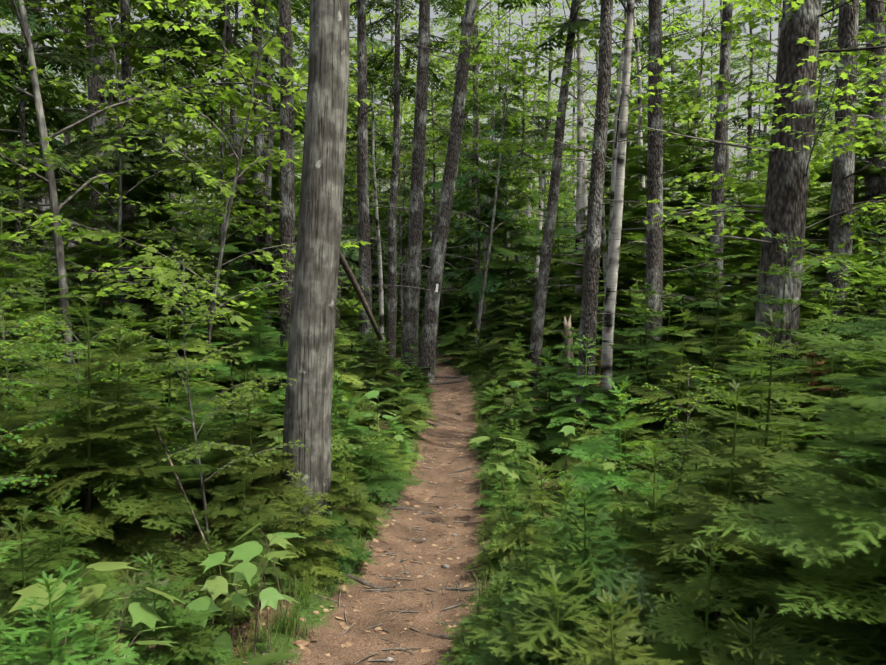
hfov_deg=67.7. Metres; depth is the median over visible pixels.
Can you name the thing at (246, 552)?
striped maple plant
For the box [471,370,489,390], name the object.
fir seedling
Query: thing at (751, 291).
fir sapling
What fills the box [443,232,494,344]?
fir sapling
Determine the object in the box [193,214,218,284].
fir sapling
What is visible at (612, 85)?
broadleaf tree
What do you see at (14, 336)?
fir sapling
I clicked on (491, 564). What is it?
grass tuft
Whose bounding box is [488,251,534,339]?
fir sapling
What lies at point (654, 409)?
fir sapling
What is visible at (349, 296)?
fir sapling
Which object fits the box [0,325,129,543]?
fir sapling
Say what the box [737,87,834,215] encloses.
broadleaf tree
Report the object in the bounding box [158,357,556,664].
leaf litter
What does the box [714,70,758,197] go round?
broadleaf tree
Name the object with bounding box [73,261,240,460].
fir sapling
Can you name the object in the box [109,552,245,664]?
fir sapling
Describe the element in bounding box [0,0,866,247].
sky
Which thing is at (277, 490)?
fir sapling
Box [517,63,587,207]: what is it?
broadleaf tree
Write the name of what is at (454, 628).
grass tuft
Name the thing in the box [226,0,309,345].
conifer tree
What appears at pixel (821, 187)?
broadleaf tree
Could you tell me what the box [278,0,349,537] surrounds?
foreground maple tree
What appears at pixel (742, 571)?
fir sapling
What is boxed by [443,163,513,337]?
fir sapling
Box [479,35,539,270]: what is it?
young conifer tree
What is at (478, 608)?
grass tuft
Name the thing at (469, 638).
fir seedling
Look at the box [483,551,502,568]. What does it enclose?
bluebead lily plant
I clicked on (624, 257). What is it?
conifer tree
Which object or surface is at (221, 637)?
bluebead lily plant
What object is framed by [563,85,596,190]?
broadleaf tree
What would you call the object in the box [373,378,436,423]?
fir sapling
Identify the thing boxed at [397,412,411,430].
fir seedling
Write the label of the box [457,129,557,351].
conifer tree
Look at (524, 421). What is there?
fir sapling
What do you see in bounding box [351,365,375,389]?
striped maple plant
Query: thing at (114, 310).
fir sapling
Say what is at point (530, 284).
fir sapling
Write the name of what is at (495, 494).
fir seedling
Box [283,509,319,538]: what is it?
fir seedling
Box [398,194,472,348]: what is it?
fir sapling
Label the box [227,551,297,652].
striped maple plant
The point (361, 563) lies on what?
grass tuft
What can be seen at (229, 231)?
fir sapling
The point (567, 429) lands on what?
striped maple plant
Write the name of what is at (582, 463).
striped maple plant
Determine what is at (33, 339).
fir sapling
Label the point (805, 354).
fir sapling
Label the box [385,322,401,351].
fir sapling
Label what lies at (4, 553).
fir
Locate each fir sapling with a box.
[0,146,76,319]
[0,195,72,442]
[0,232,86,514]
[0,239,61,394]
[0,251,113,452]
[0,283,65,394]
[0,287,71,489]
[0,291,112,606]
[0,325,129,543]
[0,331,233,611]
[0,333,26,459]
[0,372,175,545]
[0,382,47,551]
[0,492,147,650]
[0,505,118,664]
[0,548,33,558]
[1,287,60,377]
[9,223,75,352]
[13,241,48,290]
[31,223,106,402]
[34,238,84,331]
[36,312,154,458]
[39,140,117,343]
[41,302,195,440]
[45,619,151,664]
[46,186,91,329]
[50,197,150,398]
[51,219,95,353]
[52,269,115,343]
[67,314,198,502]
[71,144,195,376]
[73,97,232,393]
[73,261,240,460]
[85,267,143,364]
[102,168,228,352]
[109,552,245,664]
[112,214,195,331]
[120,319,269,542]
[135,177,180,281]
[138,195,191,317]
[145,368,253,482]
[150,291,231,439]
[151,183,279,414]
[152,274,246,409]
[157,526,268,633]
[162,263,242,427]
[170,312,283,505]
[172,226,234,350]
[175,216,227,352]
[177,447,296,577]
[180,365,352,541]
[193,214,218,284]
[195,145,272,320]
[198,232,272,341]
[208,145,280,378]
[209,228,246,340]
[209,269,287,434]
[215,117,298,331]
[218,277,285,425]
[218,506,303,606]
[222,109,357,365]
[223,275,270,378]
[227,323,365,446]
[256,392,284,465]
[256,471,357,593]
[269,423,366,506]
[271,330,384,440]
[306,457,392,542]
[331,374,390,492]
[331,394,403,467]
[333,286,371,382]
[333,314,353,374]
[333,363,348,374]
[334,362,375,423]
[335,429,426,506]
[336,394,391,444]
[338,324,358,354]
[339,202,386,335]
[339,261,358,336]
[339,302,347,335]
[340,297,358,342]
[342,322,414,391]
[351,246,400,335]
[352,238,398,321]
[354,328,396,358]
[354,337,408,402]
[356,188,406,328]
[362,431,423,487]
[365,359,436,417]
[372,302,400,349]
[372,315,386,346]
[373,335,390,360]
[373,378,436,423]
[378,416,413,457]
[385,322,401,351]
[386,399,432,440]
[387,173,459,321]
[394,343,439,379]
[396,294,400,338]
[396,317,419,355]
[397,274,424,337]
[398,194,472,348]
[405,360,425,387]
[408,380,425,399]
[418,323,445,356]
[419,240,451,347]
[420,218,496,355]
[435,321,495,361]
[436,304,474,355]
[437,271,494,355]
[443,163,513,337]
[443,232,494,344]
[443,239,455,303]
[443,264,465,327]
[455,257,501,346]
[456,329,498,371]
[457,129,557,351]
[461,480,698,664]
[462,457,616,580]
[468,279,532,356]
[470,380,517,414]
[472,418,547,488]
[473,564,623,664]
[475,295,552,375]
[478,340,534,406]
[480,406,529,444]
[480,476,533,525]
[483,279,548,364]
[486,234,528,329]
[487,344,517,384]
[487,387,534,427]
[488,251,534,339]
[489,392,560,468]
[489,475,626,644]
[493,259,528,328]
[493,332,544,392]
[493,346,598,459]
[493,451,561,511]
[494,195,519,282]
[510,513,574,590]
[511,256,582,375]
[512,226,548,308]
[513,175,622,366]
[513,342,554,380]
[519,226,574,356]
[519,376,695,577]
[522,207,574,318]
[527,327,612,427]
[528,434,641,526]
[533,335,638,477]
[536,323,629,416]
[536,414,630,492]
[541,582,682,664]
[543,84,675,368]
[547,272,619,404]
[553,194,574,283]
[555,288,625,386]
[558,239,583,289]
[563,390,673,514]
[566,81,699,338]
[566,441,739,663]
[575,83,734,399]
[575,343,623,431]
[579,236,641,350]
[579,379,832,664]
[588,279,706,461]
[591,308,733,494]
[595,284,663,400]
[606,310,678,447]
[615,239,639,321]
[615,239,645,353]
[615,284,710,429]
[616,227,681,369]
[626,308,873,631]
[632,418,724,572]
[635,245,748,427]
[639,268,789,473]
[640,331,827,501]
[659,381,840,578]
[662,209,750,411]
[662,223,699,323]
[662,240,727,365]
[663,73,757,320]
[663,134,733,276]
[666,236,734,366]
[668,255,738,332]
[670,409,885,662]
[681,306,779,440]
[685,241,866,474]
[691,605,793,664]
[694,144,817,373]
[708,226,753,295]
[708,243,813,382]
[712,424,798,517]
[720,260,755,357]
[721,274,752,362]
[723,156,760,294]
[724,213,750,287]
[725,138,766,279]
[725,252,857,420]
[728,229,759,311]
[734,123,862,335]
[739,266,758,310]
[740,312,827,383]
[751,322,872,471]
[751,545,885,664]
[753,335,829,442]
[757,291,885,485]
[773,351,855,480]
[773,390,885,660]
[780,424,885,664]
[797,241,817,357]
[797,319,821,404]
[798,276,880,438]
[798,295,847,403]
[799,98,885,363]
[802,207,885,410]
[803,184,863,339]
[804,183,860,316]
[806,248,862,337]
[806,276,885,467]
[807,367,885,487]
[816,243,885,364]
[819,356,885,502]
[837,243,885,382]
[841,287,885,439]
[851,178,885,363]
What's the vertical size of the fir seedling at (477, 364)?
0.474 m
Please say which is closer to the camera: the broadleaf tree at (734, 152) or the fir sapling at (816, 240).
the fir sapling at (816, 240)
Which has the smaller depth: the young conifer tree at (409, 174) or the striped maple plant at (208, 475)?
the striped maple plant at (208, 475)
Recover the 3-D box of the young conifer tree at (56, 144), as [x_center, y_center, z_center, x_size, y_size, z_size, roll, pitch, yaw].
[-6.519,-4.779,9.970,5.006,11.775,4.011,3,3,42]
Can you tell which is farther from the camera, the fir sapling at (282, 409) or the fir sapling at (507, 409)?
the fir sapling at (507, 409)
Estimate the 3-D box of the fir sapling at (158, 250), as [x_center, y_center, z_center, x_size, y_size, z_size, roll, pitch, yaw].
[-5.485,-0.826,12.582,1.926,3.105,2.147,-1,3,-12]
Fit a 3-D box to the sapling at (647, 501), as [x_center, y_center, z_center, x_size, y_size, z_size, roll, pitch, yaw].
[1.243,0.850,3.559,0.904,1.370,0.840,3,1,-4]
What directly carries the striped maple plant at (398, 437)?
on the ground
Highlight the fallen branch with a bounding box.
[150,417,208,550]
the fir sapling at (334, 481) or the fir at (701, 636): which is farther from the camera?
the fir sapling at (334, 481)
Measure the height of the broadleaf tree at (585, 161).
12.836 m
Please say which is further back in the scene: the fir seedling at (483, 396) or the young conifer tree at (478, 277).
the young conifer tree at (478, 277)
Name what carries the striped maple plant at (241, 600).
on the ground
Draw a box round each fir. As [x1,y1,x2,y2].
[0,294,201,617]
[0,538,35,664]
[0,552,12,621]
[0,560,151,664]
[615,531,772,664]
[643,333,850,624]
[693,202,885,664]
[745,258,885,635]
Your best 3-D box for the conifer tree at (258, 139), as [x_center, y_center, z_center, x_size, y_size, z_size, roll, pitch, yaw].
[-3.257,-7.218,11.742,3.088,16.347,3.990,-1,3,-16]
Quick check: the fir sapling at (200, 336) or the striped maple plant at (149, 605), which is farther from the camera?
the fir sapling at (200, 336)
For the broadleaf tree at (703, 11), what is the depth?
16.90 m
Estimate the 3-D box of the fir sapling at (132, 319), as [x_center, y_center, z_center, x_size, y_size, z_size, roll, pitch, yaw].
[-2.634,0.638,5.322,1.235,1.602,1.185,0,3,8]
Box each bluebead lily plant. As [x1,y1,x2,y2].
[213,630,231,664]
[245,652,285,664]
[264,652,297,664]
[316,551,373,567]
[362,487,393,502]
[459,615,496,625]
[481,482,520,494]
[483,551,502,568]
[492,507,507,527]
[508,511,544,522]
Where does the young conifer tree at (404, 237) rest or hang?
on the ground
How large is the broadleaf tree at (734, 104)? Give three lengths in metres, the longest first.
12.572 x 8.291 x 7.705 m
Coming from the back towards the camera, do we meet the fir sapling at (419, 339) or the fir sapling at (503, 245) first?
the fir sapling at (503, 245)
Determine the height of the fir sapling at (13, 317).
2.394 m
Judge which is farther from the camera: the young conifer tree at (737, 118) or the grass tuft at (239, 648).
the young conifer tree at (737, 118)
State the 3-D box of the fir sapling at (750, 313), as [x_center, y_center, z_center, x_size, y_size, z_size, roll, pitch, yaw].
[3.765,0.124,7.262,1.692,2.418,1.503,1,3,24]
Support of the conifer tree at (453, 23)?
on the ground
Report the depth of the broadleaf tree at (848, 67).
7.04 m
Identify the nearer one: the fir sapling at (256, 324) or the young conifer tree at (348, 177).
the fir sapling at (256, 324)
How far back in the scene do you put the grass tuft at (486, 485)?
6.40 m
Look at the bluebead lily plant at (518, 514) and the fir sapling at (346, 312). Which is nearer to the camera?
the bluebead lily plant at (518, 514)
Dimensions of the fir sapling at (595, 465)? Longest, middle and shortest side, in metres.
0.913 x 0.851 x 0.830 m
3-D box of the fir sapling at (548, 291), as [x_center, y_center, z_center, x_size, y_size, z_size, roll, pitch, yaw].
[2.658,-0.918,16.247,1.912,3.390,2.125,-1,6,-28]
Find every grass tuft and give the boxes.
[207,617,256,660]
[223,614,297,664]
[230,600,282,642]
[243,639,296,664]
[251,573,318,636]
[253,612,286,640]
[257,636,301,664]
[264,593,304,633]
[269,583,312,632]
[276,609,319,639]
[285,560,332,599]
[292,573,326,609]
[324,578,339,597]
[336,576,350,594]
[342,533,374,563]
[350,534,374,569]
[407,439,423,460]
[435,564,498,615]
[436,605,488,654]
[440,600,477,654]
[447,634,499,664]
[467,565,509,598]
[472,404,481,421]
[473,553,505,584]
[474,488,490,507]
[474,521,485,544]
[475,480,488,496]
[481,477,491,490]
[484,498,516,528]
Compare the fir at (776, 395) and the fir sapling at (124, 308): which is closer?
the fir at (776, 395)
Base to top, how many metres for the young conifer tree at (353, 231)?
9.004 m
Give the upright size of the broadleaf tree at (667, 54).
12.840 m
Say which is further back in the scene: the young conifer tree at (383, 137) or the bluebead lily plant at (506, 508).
the young conifer tree at (383, 137)
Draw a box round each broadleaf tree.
[0,0,90,244]
[0,0,282,356]
[0,0,357,382]
[0,0,377,390]
[0,11,89,209]
[0,21,59,159]
[0,137,62,280]
[2,104,88,254]
[8,201,42,227]
[31,7,303,285]
[44,0,264,327]
[48,42,91,227]
[71,63,186,227]
[78,69,298,242]
[88,0,305,350]
[113,24,277,288]
[114,4,409,228]
[118,14,184,232]
[132,9,238,284]
[135,138,203,248]
[149,5,251,267]
[162,184,216,258]
[180,11,246,305]
[191,69,302,221]
[224,3,308,141]
[247,118,304,253]
[267,0,457,347]
[276,39,461,253]
[303,2,415,136]
[342,5,495,327]
[349,0,450,303]
[352,1,436,271]
[373,95,483,253]
[378,55,495,321]
[383,2,467,257]
[387,0,545,342]
[406,0,591,357]
[422,53,559,260]
[427,0,519,265]
[432,0,543,351]
[439,0,547,303]
[449,0,780,391]
[472,0,593,300]
[480,75,588,265]
[483,0,596,310]
[486,1,591,281]
[488,0,646,270]
[513,163,587,287]
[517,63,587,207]
[524,0,617,318]
[531,0,600,273]
[546,75,712,262]
[548,0,670,387]
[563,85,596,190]
[567,0,732,282]
[576,0,715,187]
[580,0,641,445]
[589,43,647,171]
[628,0,715,146]
[632,0,885,408]
[636,85,755,263]
[641,0,776,234]
[663,0,776,242]
[668,100,747,261]
[686,1,837,91]
[698,138,767,240]
[702,1,862,95]
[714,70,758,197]
[728,95,861,244]
[728,162,817,265]
[729,1,885,251]
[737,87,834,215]
[807,150,832,241]
[807,181,831,220]
[809,0,885,183]
[813,14,835,241]
[815,12,885,263]
[817,51,885,213]
[820,25,885,87]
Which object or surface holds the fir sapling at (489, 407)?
on the ground
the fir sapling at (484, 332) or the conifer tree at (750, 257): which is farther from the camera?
the fir sapling at (484, 332)
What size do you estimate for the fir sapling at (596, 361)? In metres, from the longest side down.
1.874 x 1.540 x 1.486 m
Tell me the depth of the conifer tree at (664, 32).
27.58 m
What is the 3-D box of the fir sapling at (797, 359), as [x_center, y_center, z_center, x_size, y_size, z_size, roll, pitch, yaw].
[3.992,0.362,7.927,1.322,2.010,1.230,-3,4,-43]
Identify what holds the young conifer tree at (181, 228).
on the ground
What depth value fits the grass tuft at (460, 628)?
3.26 m
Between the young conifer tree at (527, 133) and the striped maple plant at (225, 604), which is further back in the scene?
the young conifer tree at (527, 133)
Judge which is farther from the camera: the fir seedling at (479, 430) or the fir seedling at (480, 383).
the fir seedling at (480, 383)
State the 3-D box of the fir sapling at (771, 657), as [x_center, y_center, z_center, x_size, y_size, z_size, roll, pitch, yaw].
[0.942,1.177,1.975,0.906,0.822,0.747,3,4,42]
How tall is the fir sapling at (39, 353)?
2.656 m
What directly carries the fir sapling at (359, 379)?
on the ground
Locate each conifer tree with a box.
[0,0,117,338]
[0,0,118,250]
[0,0,260,351]
[0,2,36,243]
[0,59,19,207]
[0,92,29,267]
[1,0,133,257]
[3,0,184,340]
[18,2,53,303]
[26,96,117,255]
[33,1,197,272]
[58,105,83,218]
[59,112,117,254]
[81,2,160,127]
[109,0,227,239]
[131,0,309,314]
[161,0,293,306]
[186,0,304,352]
[199,0,309,381]
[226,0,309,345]
[251,138,302,239]
[277,0,391,285]
[298,10,392,349]
[341,161,356,307]
[342,0,411,377]
[343,84,408,325]
[343,140,357,222]
[344,0,481,358]
[344,49,411,305]
[354,0,490,374]
[359,0,500,381]
[368,84,400,239]
[368,124,438,307]
[381,76,483,353]
[382,129,437,240]
[401,112,453,254]
[411,0,504,269]
[427,46,535,340]
[427,50,493,280]
[428,84,519,347]
[429,5,497,217]
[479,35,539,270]
[480,38,557,307]
[496,0,642,389]
[508,35,553,256]
[508,66,575,270]
[525,0,684,440]
[530,156,587,291]
[556,184,572,263]
[558,160,576,245]
[561,131,576,195]
[587,0,696,287]
[590,5,647,223]
[598,0,885,414]
[604,0,744,370]
[627,13,737,276]
[639,57,726,262]
[643,0,714,224]
[683,11,741,223]
[686,1,775,336]
[705,0,778,244]
[705,74,812,254]
[733,142,766,214]
[741,0,776,181]
[748,0,865,234]
[760,0,885,381]
[814,0,885,336]
[816,34,866,247]
[837,0,885,193]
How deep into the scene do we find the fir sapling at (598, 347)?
9.35 m
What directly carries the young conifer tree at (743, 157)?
on the ground
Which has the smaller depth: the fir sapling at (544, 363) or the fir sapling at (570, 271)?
the fir sapling at (544, 363)
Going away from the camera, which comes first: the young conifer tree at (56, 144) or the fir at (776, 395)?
the fir at (776, 395)
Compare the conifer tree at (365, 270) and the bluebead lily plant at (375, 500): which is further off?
the conifer tree at (365, 270)
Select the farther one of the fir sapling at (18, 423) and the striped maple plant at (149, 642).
the fir sapling at (18, 423)
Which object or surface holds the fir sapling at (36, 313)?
on the ground
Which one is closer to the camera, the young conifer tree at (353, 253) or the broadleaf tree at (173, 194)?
the young conifer tree at (353, 253)
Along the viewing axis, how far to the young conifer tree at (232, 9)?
14.27 m
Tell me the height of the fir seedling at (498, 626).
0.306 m
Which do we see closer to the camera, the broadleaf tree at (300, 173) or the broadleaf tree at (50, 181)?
the broadleaf tree at (50, 181)
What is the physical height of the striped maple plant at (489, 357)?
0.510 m
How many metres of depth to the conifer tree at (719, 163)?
11.68 m
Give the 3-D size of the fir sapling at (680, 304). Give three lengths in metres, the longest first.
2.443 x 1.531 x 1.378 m
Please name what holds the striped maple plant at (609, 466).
on the ground
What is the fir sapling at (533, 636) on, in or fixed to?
on the ground
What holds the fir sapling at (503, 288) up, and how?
on the ground
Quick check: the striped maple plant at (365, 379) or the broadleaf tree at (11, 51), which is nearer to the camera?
the striped maple plant at (365, 379)
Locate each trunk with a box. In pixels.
[339,250,382,340]
[564,314,573,387]
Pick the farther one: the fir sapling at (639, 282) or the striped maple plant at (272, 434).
the fir sapling at (639, 282)
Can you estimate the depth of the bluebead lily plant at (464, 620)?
3.26 m
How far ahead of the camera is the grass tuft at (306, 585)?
3.84 m
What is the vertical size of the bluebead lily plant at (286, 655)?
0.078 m
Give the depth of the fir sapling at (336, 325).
12.98 m
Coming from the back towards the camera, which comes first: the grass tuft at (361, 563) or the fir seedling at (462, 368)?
the fir seedling at (462, 368)
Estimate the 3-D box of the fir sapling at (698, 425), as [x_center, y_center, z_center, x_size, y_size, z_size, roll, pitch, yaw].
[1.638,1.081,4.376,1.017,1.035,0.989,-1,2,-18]
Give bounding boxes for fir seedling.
[157,607,241,664]
[261,524,345,597]
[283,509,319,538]
[313,510,379,576]
[344,498,388,536]
[373,418,390,440]
[375,436,418,476]
[381,429,425,461]
[382,398,397,418]
[395,384,420,404]
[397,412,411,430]
[403,369,437,393]
[404,370,434,393]
[436,569,528,664]
[446,344,465,364]
[455,354,483,372]
[461,544,551,626]
[463,353,492,373]
[464,411,503,444]
[466,506,529,571]
[467,418,516,452]
[467,522,526,577]
[470,367,482,378]
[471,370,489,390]
[471,628,539,664]
[472,475,524,512]
[472,608,518,651]
[474,423,512,457]
[475,378,495,394]
[475,385,494,407]
[477,360,496,382]
[477,504,513,538]
[479,384,511,411]
[483,469,528,502]
[485,439,523,467]
[501,617,551,664]
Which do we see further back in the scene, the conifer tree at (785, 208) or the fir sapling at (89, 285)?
the fir sapling at (89, 285)
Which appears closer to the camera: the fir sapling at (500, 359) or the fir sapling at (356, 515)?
the fir sapling at (356, 515)
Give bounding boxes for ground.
[0,338,698,664]
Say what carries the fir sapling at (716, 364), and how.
on the ground
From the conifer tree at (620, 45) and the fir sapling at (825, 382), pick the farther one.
the conifer tree at (620, 45)
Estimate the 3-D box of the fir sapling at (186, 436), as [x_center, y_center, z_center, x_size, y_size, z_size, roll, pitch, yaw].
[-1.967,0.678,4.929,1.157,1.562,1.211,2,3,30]
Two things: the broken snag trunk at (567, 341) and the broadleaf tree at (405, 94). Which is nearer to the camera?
the broken snag trunk at (567, 341)
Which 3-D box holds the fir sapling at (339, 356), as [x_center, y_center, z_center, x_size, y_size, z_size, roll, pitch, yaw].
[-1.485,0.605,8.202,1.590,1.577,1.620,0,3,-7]
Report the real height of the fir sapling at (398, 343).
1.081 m
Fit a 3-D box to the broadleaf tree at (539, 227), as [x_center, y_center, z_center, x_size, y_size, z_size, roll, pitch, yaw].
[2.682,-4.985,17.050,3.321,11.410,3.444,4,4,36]
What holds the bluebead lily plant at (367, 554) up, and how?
on the ground
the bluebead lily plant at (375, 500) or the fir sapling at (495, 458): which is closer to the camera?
the bluebead lily plant at (375, 500)
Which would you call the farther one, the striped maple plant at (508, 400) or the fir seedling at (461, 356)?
the fir seedling at (461, 356)
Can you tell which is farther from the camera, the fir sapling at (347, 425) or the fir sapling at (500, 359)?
the fir sapling at (500, 359)
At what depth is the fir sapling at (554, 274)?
18.72 m
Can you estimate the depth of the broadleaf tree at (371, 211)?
17.91 m
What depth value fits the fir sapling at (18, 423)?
3.58 m
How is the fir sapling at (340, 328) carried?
on the ground
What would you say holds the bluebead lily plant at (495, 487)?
on the ground
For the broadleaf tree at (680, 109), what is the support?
on the ground
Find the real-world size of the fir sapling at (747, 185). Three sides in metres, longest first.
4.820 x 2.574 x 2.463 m
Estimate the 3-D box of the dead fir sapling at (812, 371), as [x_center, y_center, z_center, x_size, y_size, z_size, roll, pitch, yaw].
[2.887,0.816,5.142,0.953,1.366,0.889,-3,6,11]
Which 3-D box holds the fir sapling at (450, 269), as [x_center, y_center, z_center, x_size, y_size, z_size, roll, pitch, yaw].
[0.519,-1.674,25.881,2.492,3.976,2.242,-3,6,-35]
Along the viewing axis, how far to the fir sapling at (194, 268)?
11.37 m
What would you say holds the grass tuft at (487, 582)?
on the ground
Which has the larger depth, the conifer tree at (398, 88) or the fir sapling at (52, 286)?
the conifer tree at (398, 88)
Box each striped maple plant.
[8,562,138,659]
[19,625,76,664]
[55,640,176,664]
[69,584,184,664]
[88,626,173,664]
[95,505,130,529]
[98,583,165,642]
[113,596,166,647]
[151,585,217,637]
[181,588,222,634]
[188,448,223,505]
[197,561,232,644]
[198,552,280,652]
[218,582,274,642]
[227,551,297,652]
[228,532,306,657]
[237,523,297,614]
[255,433,282,442]
[260,428,283,454]
[265,441,282,463]
[350,442,377,466]
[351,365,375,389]
[351,382,380,409]
[362,388,394,453]
[366,375,379,388]
[388,416,422,458]
[468,436,519,519]
[483,348,503,371]
[497,396,518,420]
[499,538,536,548]
[501,449,539,493]
[503,381,524,428]
[527,515,540,527]
[551,422,584,497]
[573,435,614,508]
[601,460,626,492]
[621,428,658,469]
[635,556,673,607]
[654,562,682,609]
[688,478,769,535]
[691,435,727,469]
[803,450,851,490]
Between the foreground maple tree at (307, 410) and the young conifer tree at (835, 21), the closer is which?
the foreground maple tree at (307, 410)
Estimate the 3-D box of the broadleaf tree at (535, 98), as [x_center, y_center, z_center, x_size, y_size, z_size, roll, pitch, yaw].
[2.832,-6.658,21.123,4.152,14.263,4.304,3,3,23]
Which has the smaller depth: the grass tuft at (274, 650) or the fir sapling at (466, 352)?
the grass tuft at (274, 650)
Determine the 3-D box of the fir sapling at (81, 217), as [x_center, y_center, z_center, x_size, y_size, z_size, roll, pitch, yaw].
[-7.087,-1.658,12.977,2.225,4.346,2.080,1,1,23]
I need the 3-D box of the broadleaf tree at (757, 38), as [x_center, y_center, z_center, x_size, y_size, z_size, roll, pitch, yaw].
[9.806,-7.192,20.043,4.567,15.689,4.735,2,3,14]
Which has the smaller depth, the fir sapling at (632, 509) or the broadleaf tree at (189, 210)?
the fir sapling at (632, 509)
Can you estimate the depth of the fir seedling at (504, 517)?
4.42 m
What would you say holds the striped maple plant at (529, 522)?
on the ground
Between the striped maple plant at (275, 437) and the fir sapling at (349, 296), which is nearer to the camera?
the striped maple plant at (275, 437)
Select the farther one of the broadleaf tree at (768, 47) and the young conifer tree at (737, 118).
the young conifer tree at (737, 118)
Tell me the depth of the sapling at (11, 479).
3.47 m
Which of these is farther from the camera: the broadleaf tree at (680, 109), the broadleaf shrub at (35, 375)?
the broadleaf tree at (680, 109)
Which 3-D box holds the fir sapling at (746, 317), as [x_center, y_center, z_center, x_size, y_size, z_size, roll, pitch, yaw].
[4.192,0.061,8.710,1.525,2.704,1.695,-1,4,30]
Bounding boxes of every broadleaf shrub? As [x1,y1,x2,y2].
[0,188,76,357]
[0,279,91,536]
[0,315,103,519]
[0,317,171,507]
[0,340,95,452]
[1,353,111,493]
[5,301,54,375]
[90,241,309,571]
[275,234,360,372]
[586,444,699,579]
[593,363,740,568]
[612,336,662,398]
[764,292,885,453]
[814,312,885,392]
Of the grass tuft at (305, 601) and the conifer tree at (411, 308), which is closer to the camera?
the grass tuft at (305, 601)
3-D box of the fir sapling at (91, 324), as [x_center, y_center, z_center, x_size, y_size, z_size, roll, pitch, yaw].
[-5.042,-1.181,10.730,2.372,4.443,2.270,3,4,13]
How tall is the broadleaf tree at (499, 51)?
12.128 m
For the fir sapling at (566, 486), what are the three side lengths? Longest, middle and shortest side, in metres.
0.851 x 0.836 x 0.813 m
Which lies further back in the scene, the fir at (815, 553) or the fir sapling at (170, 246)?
the fir sapling at (170, 246)
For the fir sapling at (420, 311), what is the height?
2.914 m
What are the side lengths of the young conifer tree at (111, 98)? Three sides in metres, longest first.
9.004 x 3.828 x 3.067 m
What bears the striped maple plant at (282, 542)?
on the ground
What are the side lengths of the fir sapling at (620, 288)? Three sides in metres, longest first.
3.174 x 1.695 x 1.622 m
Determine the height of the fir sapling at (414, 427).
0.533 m
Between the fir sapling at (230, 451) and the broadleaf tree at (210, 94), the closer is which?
the fir sapling at (230, 451)
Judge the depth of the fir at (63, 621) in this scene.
2.03 m
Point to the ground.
(330, 629)
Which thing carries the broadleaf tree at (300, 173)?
on the ground
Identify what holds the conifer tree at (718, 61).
on the ground
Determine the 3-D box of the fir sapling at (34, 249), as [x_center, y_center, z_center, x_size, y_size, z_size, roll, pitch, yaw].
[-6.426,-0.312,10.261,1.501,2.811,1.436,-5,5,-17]
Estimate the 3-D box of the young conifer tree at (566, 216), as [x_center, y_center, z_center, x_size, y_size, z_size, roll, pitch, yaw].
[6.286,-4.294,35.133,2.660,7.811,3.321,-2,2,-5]
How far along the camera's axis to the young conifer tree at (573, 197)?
25.28 m
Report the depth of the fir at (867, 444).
2.66 m
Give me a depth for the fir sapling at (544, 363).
11.41 m
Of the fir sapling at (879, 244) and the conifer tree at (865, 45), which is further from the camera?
the conifer tree at (865, 45)
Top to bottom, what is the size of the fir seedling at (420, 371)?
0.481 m
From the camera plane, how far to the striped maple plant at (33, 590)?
2.23 m
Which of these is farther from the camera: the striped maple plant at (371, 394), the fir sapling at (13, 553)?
the striped maple plant at (371, 394)
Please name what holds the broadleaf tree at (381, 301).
on the ground
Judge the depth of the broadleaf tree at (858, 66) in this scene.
10.82 m
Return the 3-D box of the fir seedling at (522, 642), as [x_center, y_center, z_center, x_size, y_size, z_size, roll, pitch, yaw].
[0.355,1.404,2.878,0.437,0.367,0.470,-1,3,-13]
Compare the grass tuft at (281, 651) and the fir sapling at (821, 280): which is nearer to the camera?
the grass tuft at (281, 651)
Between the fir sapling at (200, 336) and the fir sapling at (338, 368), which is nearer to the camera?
the fir sapling at (200, 336)
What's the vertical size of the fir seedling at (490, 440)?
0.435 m
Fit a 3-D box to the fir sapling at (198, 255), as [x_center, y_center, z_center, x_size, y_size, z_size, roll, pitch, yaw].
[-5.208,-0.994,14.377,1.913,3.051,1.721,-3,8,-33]
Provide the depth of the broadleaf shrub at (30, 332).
7.97 m
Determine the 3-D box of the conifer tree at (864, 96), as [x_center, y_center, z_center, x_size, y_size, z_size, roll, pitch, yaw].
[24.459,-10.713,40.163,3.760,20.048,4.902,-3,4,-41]
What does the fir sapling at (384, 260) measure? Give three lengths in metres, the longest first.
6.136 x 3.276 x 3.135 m
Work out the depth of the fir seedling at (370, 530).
4.96 m
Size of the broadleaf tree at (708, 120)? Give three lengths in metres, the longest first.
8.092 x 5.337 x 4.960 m
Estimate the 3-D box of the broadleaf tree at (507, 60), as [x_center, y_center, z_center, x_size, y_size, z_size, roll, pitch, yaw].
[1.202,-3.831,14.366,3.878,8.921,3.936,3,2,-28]
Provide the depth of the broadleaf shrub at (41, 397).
4.20 m
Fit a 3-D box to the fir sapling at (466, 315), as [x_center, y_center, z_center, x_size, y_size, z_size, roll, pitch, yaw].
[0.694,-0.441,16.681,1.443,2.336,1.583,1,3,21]
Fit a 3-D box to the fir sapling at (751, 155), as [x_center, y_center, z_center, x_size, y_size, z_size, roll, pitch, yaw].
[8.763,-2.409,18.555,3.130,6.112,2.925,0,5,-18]
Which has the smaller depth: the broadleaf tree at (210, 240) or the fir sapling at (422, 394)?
the fir sapling at (422, 394)
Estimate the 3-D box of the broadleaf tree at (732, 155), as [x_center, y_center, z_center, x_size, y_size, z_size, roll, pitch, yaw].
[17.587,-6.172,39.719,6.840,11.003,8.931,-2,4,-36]
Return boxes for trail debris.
[258,373,526,664]
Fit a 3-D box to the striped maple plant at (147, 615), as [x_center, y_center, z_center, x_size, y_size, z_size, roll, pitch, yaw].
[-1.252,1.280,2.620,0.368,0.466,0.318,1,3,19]
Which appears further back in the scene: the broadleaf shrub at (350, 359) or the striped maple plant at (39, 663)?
the broadleaf shrub at (350, 359)
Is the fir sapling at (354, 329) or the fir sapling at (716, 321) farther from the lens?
the fir sapling at (354, 329)
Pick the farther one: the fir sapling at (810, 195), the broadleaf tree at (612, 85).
the broadleaf tree at (612, 85)

